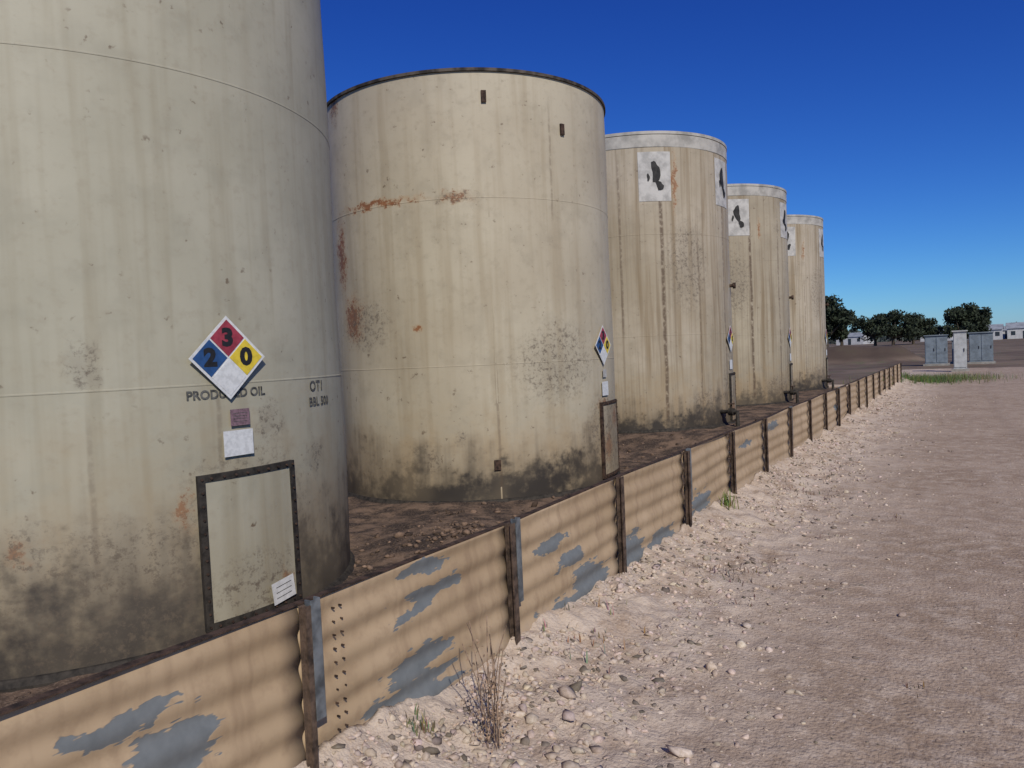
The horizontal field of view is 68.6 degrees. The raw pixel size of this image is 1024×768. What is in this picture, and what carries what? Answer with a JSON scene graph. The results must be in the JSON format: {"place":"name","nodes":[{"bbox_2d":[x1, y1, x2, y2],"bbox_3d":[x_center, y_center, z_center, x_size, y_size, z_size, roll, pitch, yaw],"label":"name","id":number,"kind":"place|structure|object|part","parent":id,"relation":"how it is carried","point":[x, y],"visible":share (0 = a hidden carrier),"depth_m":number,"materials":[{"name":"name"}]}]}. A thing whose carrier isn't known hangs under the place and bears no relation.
{"place":"outdoors","nodes":[
{"label":"outdoors","id":0,"kind":"place"},
{"bbox_2d":[0,337,1023,767],"bbox_3d":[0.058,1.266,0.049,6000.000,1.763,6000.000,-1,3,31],"label":"ground","id":1,"kind":"structure","parent":0,"point":[896,727],"depth_m":4.76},
{"bbox_2d":[0,0,354,692],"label":"storage tank","id":2,"kind":"object","parent":1,"relation":"on","point":[173,466],"visible":0.98,"depth_m":5.50,"materials":[{"name":"beige metal"}]},
{"bbox_2d":[14,412,774,698],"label":"soil clods","id":3,"kind":"object","parent":1,"relation":"on","point":[454,532],"visible":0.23,"depth_m":8.53,"materials":[{"name":"brown soil"}]},
{"bbox_2d":[385,704,455,747],"bbox_3d":[-0.384,1.466,3.215,0.221,0.170,0.231,-1,3,31],"label":"grass tuft","id":4,"kind":"object","parent":1,"relation":"on","point":[422,726],"visible":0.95,"depth_m":3.23,"materials":[{"name":"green plant"}]},
{"bbox_2d":[0,364,900,767],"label":"steel containment wall","id":5,"kind":"structure","parent":1,"relation":"on","point":[232,698],"depth_m":3.21,"materials":[{"name":"beige metal"}]},
{"bbox_2d":[0,603,297,715],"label":"top flange","id":6,"kind":"object","parent":5,"relation":"on","point":[71,686],"visible":1,"depth_m":2.29,"materials":[{"name":"metal"}]},
{"bbox_2d":[298,604,308,766],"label":"post inner flange","id":7,"kind":"object","parent":5,"relation":"attached to","point":[303,684],"visible":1,"depth_m":2.84,"materials":[{"name":"brown metal"}]},
{"bbox_2d":[301,606,312,767],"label":"post web","id":8,"kind":"object","parent":5,"relation":"attached to","point":[307,687],"visible":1,"depth_m":2.84},
{"bbox_2d":[305,605,318,767],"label":"post outer flange","id":9,"kind":"object","parent":5,"relation":"attached to","point":[311,681],"visible":1,"depth_m":2.83,"materials":[{"name":"metal"}]},
{"bbox_2d":[331,604,348,730],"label":"rivets","id":10,"kind":"object","parent":5,"relation":"attached to","point":[346,711],"visible":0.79,"depth_m":3.02,"materials":[{"name":"metal"}]},
{"bbox_2d":[292,523,503,604],"bbox_3d":[-0.433,0.800,3.481,0.036,0.023,1.484,-1,3,31],"label":"top flange","id":11,"kind":"object","parent":5,"relation":"on","point":[366,576],"visible":1,"depth_m":3.32,"materials":[{"name":"metal"}]},
{"bbox_2d":[504,522,512,637],"bbox_3d":[0.001,1.326,4.122,0.007,1.136,0.055,-1,3,31],"label":"post inner flange","id":12,"kind":"object","parent":5,"relation":"attached to","point":[508,580],"visible":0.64,"depth_m":4.09,"materials":[{"name":"brown metal"}]},
{"bbox_2d":[507,523,514,636],"bbox_3d":[0.016,1.326,4.113,0.026,1.135,0.019,-1,3,31],"label":"post web","id":13,"kind":"object","parent":5,"relation":"attached to","point":[511,580],"visible":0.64,"depth_m":4.10},
{"bbox_2d":[510,523,520,644],"bbox_3d":[0.030,1.325,4.104,0.007,1.136,0.055,-1,3,31],"label":"post outer flange","id":14,"kind":"object","parent":5,"relation":"attached to","point":[515,583],"visible":0.64,"depth_m":4.09,"materials":[{"name":"metal"}]},
{"bbox_2d":[502,477,615,523],"bbox_3d":[0.342,0.719,4.750,0.036,0.018,1.484,-1,3,31],"label":"top flange","id":15,"kind":"object","parent":5,"relation":"on","point":[561,499],"visible":1,"depth_m":4.68,"materials":[{"name":"metal"}]},
{"bbox_2d":[616,476,620,573],"bbox_3d":[0.780,1.236,5.396,0.007,1.147,0.059,-1,3,31],"label":"post inner flange","id":16,"kind":"object","parent":5,"relation":"attached to","point":[618,525],"visible":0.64,"depth_m":5.38,"materials":[{"name":"brown metal"}]},
{"bbox_2d":[618,477,623,572],"bbox_3d":[0.794,1.237,5.387,0.026,1.146,0.023,-1,3,31],"label":"post web","id":17,"kind":"object","parent":5,"relation":"attached to","point":[620,518],"visible":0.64,"depth_m":5.38},
{"bbox_2d":[620,476,626,572],"bbox_3d":[0.809,1.236,5.378,0.007,1.147,0.059,-1,3,31],"label":"post outer flange","id":18,"kind":"object","parent":17,"relation":"attached to","point":[623,525],"visible":0.64,"depth_m":5.36,"materials":[{"name":"brown metal"}]},
{"bbox_2d":[613,450,683,476],"bbox_3d":[1.117,0.631,6.020,0.036,0.010,1.484,-1,3,31],"label":"top flange","id":19,"kind":"object","parent":5,"relation":"on","point":[644,465],"visible":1,"depth_m":5.92,"materials":[{"name":"metal"}]},
{"bbox_2d":[684,450,687,524],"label":"post inner flange","id":20,"kind":"object","parent":5,"relation":"attached to","point":[685,487],"visible":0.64,"depth_m":6.64,"materials":[{"name":"brown metal"}]},
{"bbox_2d":[685,451,689,524],"bbox_3d":[1.569,1.158,6.656,0.026,1.134,0.019,-1,3,31],"label":"post web","id":21,"kind":"object","parent":5,"relation":"attached to","point":[687,484],"visible":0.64,"depth_m":6.65},
{"bbox_2d":[688,451,691,526],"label":"post outer flange","id":22,"kind":"object","parent":5,"relation":"attached to","point":[689,476],"visible":0.64,"depth_m":6.63,"materials":[{"name":"brown metal"}]},
{"bbox_2d":[682,432,728,450],"bbox_3d":[1.893,0.548,7.289,0.036,0.008,1.484,-1,3,31],"label":"top flange","id":23,"kind":"object","parent":5,"relation":"on","point":[699,443],"visible":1,"depth_m":7.24,"materials":[{"name":"metal"}]},
{"bbox_2d":[730,431,732,492],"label":"post inner flange","id":24,"kind":"object","parent":5,"relation":"attached to","point":[731,462],"visible":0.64,"depth_m":7.91,"materials":[{"name":"brown metal"}]},
{"bbox_2d":[731,431,734,493],"bbox_3d":[2.344,1.070,7.923,0.026,1.143,0.008,-1,3,31],"label":"post web","id":25,"kind":"object","parent":5,"relation":"attached to","point":[732,448],"visible":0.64,"depth_m":7.91},
{"bbox_2d":[733,431,736,493],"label":"post outer flange","id":26,"kind":"object","parent":25,"relation":"attached to","point":[734,461],"visible":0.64,"depth_m":7.89,"materials":[{"name":"brown metal"}]},
{"bbox_2d":[726,419,762,431],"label":"top flange","id":27,"kind":"object","parent":5,"relation":"on","point":[744,425],"visible":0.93,"depth_m":8.48,"materials":[{"name":"metal"}]},
{"bbox_2d":[763,418,765,471],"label":"post inner flange","id":28,"kind":"object","parent":5,"relation":"attached to","point":[764,444],"visible":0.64,"depth_m":9.18,"materials":[{"name":"brown metal"}]},
{"bbox_2d":[764,418,767,471],"bbox_3d":[3.119,0.987,9.192,0.026,1.141,0.012,-1,3,31],"label":"post web","id":29,"kind":"object","parent":5,"relation":"attached to","point":[765,444],"visible":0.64,"depth_m":9.18},
{"bbox_2d":[761,408,787,418],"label":"top flange","id":30,"kind":"object","parent":5,"relation":"on","point":[774,413],"visible":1,"depth_m":9.78,"materials":[{"name":"metal"}]},
{"bbox_2d":[788,407,790,456],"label":"post inner flange","id":31,"kind":"object","parent":5,"relation":"attached to","point":[789,433],"visible":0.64,"depth_m":10.45,"materials":[{"name":"brown metal"}]},
{"bbox_2d":[789,408,791,456],"bbox_3d":[3.895,0.901,10.463,0.026,1.145,0.014,-1,3,31],"label":"post web","id":32,"kind":"object","parent":5,"relation":"attached to","point":[790,431],"visible":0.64,"depth_m":10.45},
{"bbox_2d":[791,408,793,456],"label":"post outer flange","id":33,"kind":"object","parent":5,"relation":"attached to","point":[792,433],"visible":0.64,"depth_m":10.44,"materials":[{"name":"brown metal"}]},
{"bbox_2d":[808,400,809,438],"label":"post inner flange","id":34,"kind":"object","parent":5,"relation":"attached to","point":[809,421],"visible":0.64,"depth_m":11.72,"materials":[{"name":"brown metal"}]},
{"bbox_2d":[809,400,811,440],"bbox_3d":[4.669,0.818,11.730,0.026,1.144,0.013,-1,3,31],"label":"post web","id":35,"kind":"object","parent":5,"relation":"attached to","point":[810,419],"visible":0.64,"depth_m":11.72},
{"bbox_2d":[810,400,812,441],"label":"post outer flange","id":36,"kind":"object","parent":35,"relation":"attached to","point":[811,420],"visible":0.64,"depth_m":11.70,"materials":[{"name":"brown metal"}]},
{"bbox_2d":[825,393,826,429],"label":"post web","id":37,"kind":"object","parent":5,"relation":"attached to","point":[826,411],"visible":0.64,"depth_m":12.99},
{"bbox_2d":[826,393,827,429],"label":"post outer flange","id":38,"kind":"object","parent":37,"relation":"attached to","point":[827,412],"visible":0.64,"depth_m":12.97,"materials":[{"name":"brown metal"}]},
{"bbox_2d":[838,388,839,425],"bbox_3d":[6.221,0.650,14.270,0.026,1.142,0.011,-1,3,31],"label":"post web","id":39,"kind":"object","parent":5,"relation":"attached to","point":[838,407],"visible":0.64,"depth_m":14.26},
{"bbox_2d":[849,384,850,414],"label":"post web","id":40,"kind":"object","parent":5,"relation":"attached to","point":[849,401],"visible":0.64,"depth_m":15.53},
{"bbox_2d":[858,380,859,406],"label":"post web","id":41,"kind":"object","parent":5,"relation":"attached to","point":[858,395],"visible":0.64,"depth_m":16.79},
{"bbox_2d":[866,376,867,406],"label":"post web","id":42,"kind":"object","parent":5,"relation":"attached to","point":[866,392],"visible":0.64,"depth_m":18.07},
{"bbox_2d":[327,67,620,503],"bbox_3d":[-0.676,-1.508,12.931,4.820,6.460,4.820,-1,3,31],"label":"storage tank","id":43,"kind":"object","parent":1,"relation":"on","point":[472,271],"visible":0.92,"depth_m":10.78,"materials":[{"name":"beige metal"}]},
{"bbox_2d":[447,615,536,752],"bbox_3d":[-0.121,1.301,3.258,0.332,0.555,0.374,-1,3,31],"label":"dry weed","id":44,"kind":"object","parent":1,"relation":"on","point":[496,721],"visible":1,"depth_m":3.28,"materials":[{"name":"brown plant"}]},
{"bbox_2d":[542,597,680,673],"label":"dry twigs","id":45,"kind":"object","parent":1,"relation":"on","point":[544,627],"visible":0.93,"depth_m":4.34,"materials":[{"name":"brown plant"}]},
{"bbox_2d":[605,131,739,433],"bbox_3d":[3.114,-2.369,18.598,5.138,6.860,4.820,-1,3,31],"label":"storage tank","id":46,"kind":"object","parent":1,"relation":"on","point":[668,239],"visible":0.63,"depth_m":16.44,"materials":[{"name":"beige metal"}]},
{"bbox_2d":[683,563,771,586],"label":"dry twigs","id":47,"kind":"object","parent":1,"relation":"on","point":[733,572],"visible":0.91,"depth_m":5.62,"materials":[{"name":"brown plant"}]},
{"bbox_2d":[719,489,738,510],"bbox_3d":[2.122,1.133,7.400,0.201,0.234,0.193,-1,3,31],"label":"grass tuft","id":48,"kind":"object","parent":1,"relation":"on","point":[727,501],"visible":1,"depth_m":7.39,"materials":[{"name":"green plant"}]},
{"bbox_2d":[727,183,798,405],"bbox_3d":[6.618,-2.748,24.296,5.138,6.860,4.820,-1,3,31],"label":"storage tank","id":49,"kind":"object","parent":1,"relation":"on","point":[760,296],"visible":0.45,"depth_m":22.19,"materials":[{"name":"beige metal"}]},
{"bbox_2d":[766,418,768,471],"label":"post outer flange","id":50,"kind":"object","parent":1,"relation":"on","point":[767,444],"visible":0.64,"depth_m":9.16,"materials":[{"name":"brown metal"}]},
{"bbox_2d":[760,480,836,502],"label":"dry twigs","id":51,"kind":"object","parent":1,"relation":"on","point":[806,491],"visible":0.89,"depth_m":8.45,"materials":[{"name":"brown plant"}]},
{"bbox_2d":[787,214,833,390],"bbox_3d":[10.122,-3.126,29.994,5.138,6.860,4.820,-1,3,31],"label":"storage tank","id":52,"kind":"object","parent":1,"relation":"on","point":[807,305],"visible":0.36,"depth_m":27.96,"materials":[{"name":"beige metal"}]},
{"bbox_2d":[825,295,852,346],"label":"oak tree","id":53,"kind":"object","parent":1,"relation":"on","point":[837,318],"visible":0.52,"depth_m":135.91,"materials":[{"name":"green plant"}]},
{"bbox_2d":[828,308,856,345],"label":"oak tree","id":54,"kind":"object","parent":1,"relation":"on","point":[841,335],"visible":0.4,"depth_m":140.97,"materials":[{"name":"green plant"}]},
{"bbox_2d":[836,335,869,344],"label":"walls","id":55,"kind":"structure","parent":1,"relation":"on","point":[853,341],"depth_m":260.48,"materials":[{"name":"white"}]},
{"bbox_2d":[848,332,862,336],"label":"roof","id":56,"kind":"structure","parent":55,"relation":"on","point":[855,334],"depth_m":261.10,"materials":[{"name":"metal"}]},
{"bbox_2d":[849,312,900,345],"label":"oak tree","id":57,"kind":"object","parent":1,"relation":"on","point":[862,324],"visible":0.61,"depth_m":179.29,"materials":[{"name":"green plant"}]},
{"bbox_2d":[868,309,924,344],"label":"oak tree","id":58,"kind":"object","parent":1,"relation":"on","point":[909,330],"visible":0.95,"depth_m":174.62,"materials":[{"name":"green plant"}]},
{"bbox_2d":[897,312,937,343],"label":"oak tree","id":59,"kind":"object","parent":1,"relation":"on","point":[925,323],"visible":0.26,"depth_m":178.23,"materials":[{"name":"green plant"}]},
{"bbox_2d":[828,322,1011,343],"bbox_3d":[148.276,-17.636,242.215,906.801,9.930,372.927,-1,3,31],"label":"distant treeline","id":60,"kind":"object","parent":1,"relation":"on","point":[883,339],"visible":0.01,"depth_m":352.46,"materials":[{"name":"green plant"}]},
{"bbox_2d":[843,369,999,384],"bbox_3d":[15.576,-0.289,28.765,5.327,0.687,5.528,-1,3,31],"label":"green weed patch","id":61,"kind":"object","parent":1,"relation":"on","point":[919,379],"visible":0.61,"depth_m":27.96,"materials":[{"name":"green plant"}]},
{"bbox_2d":[919,324,942,339],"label":"oak tree","id":62,"kind":"object","parent":1,"relation":"on","point":[930,330],"visible":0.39,"depth_m":186.87,"materials":[{"name":"green plant"}]},
{"bbox_2d":[845,371,1022,382],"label":"green weed patch","id":63,"kind":"object","parent":1,"relation":"on","point":[967,376],"visible":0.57,"depth_m":29.09,"materials":[{"name":"green plant"}]},
{"bbox_2d":[923,334,949,365],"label":"electrical cabinet","id":64,"kind":"object","parent":1,"relation":"on","point":[936,350],"visible":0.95,"depth_m":43.91,"materials":[{"name":"metal"}]},
{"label":"door","id":65,"kind":"part","parent":64,"relation":"part of","materials":[{"name":"grey paint"}]},
{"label":"door","id":66,"kind":"part","parent":64,"relation":"part of","materials":[{"name":"grey paint"}]},
{"bbox_2d":[920,334,952,341],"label":"walls","id":67,"kind":"structure","parent":1,"relation":"on","point":[923,340],"depth_m":248.95,"materials":[{"name":"white"}]},
{"bbox_2d":[950,339,968,363],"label":"electrical cabinet","id":68,"kind":"object","parent":1,"relation":"on","point":[952,362],"visible":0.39,"depth_m":45.89,"materials":[{"name":"metal"}]},
{"bbox_2d":[951,330,969,371],"bbox_3d":[21.514,-1.542,36.051,0.750,2.060,0.700,-1,3,31],"label":"electrical cabinet","id":69,"kind":"object","parent":1,"relation":"on","point":[960,349],"visible":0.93,"depth_m":35.81,"materials":[{"name":"metal"}]},
{"bbox_3d":[21.372,-1.607,35.823,0.490,1.620,0.022,-1,3,31],"label":"door","id":70,"kind":"part","parent":69,"relation":"part of","materials":[{"name":"white paint"}]},
{"bbox_2d":[934,303,987,338],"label":"oak tree","id":71,"kind":"object","parent":1,"relation":"on","point":[958,318],"visible":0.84,"depth_m":152.82,"materials":[{"name":"green plant"}]},
{"bbox_2d":[966,302,992,331],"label":"oak tree","id":72,"kind":"object","parent":1,"relation":"on","point":[986,313],"visible":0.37,"depth_m":152.84,"materials":[{"name":"green plant"}]},
{"bbox_2d":[967,331,995,363],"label":"electrical cabinet","id":73,"kind":"object","parent":1,"relation":"on","point":[980,347],"visible":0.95,"depth_m":43.76,"materials":[{"name":"metal"}]},
{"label":"door","id":74,"kind":"part","parent":73,"relation":"part of","materials":[{"name":"grey paint"}]},
{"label":"door","id":75,"kind":"part","parent":73,"relation":"part of","materials":[{"name":"grey paint"}]},
{"bbox_2d":[989,329,1002,339],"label":"walls","id":76,"kind":"structure","parent":1,"relation":"on","point":[1000,337],"depth_m":198.75,"materials":[{"name":"white paint"}]},
{"bbox_2d":[989,324,1003,329],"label":"roof","id":77,"kind":"structure","parent":76,"relation":"on","point":[996,326],"depth_m":200.01,"materials":[{"name":"metal"}]},
{"bbox_2d":[1007,328,1023,338],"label":"walls","id":78,"kind":"structure","parent":1,"relation":"on","point":[1018,333],"depth_m":203.07,"materials":[{"name":"white paint"}]},
{"bbox_2d":[1006,322,1023,328],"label":"roof","id":79,"kind":"structure","parent":78,"relation":"on","point":[1014,325],"depth_m":204.22,"materials":[{"name":"metal"}]},
{"bbox_2d":[320,0,1023,338],"label":"sky","id":80,"kind":"structure","parent":0,"point":[898,125],"materials":[{"name":"blue"}]},
{"bbox_2d":[324,389,1023,767],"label":"gravel","id":81,"kind":"structure","parent":0,"point":[566,691],"depth_m":4.00,"materials":[{"name":"beige gravel"}]}
]}

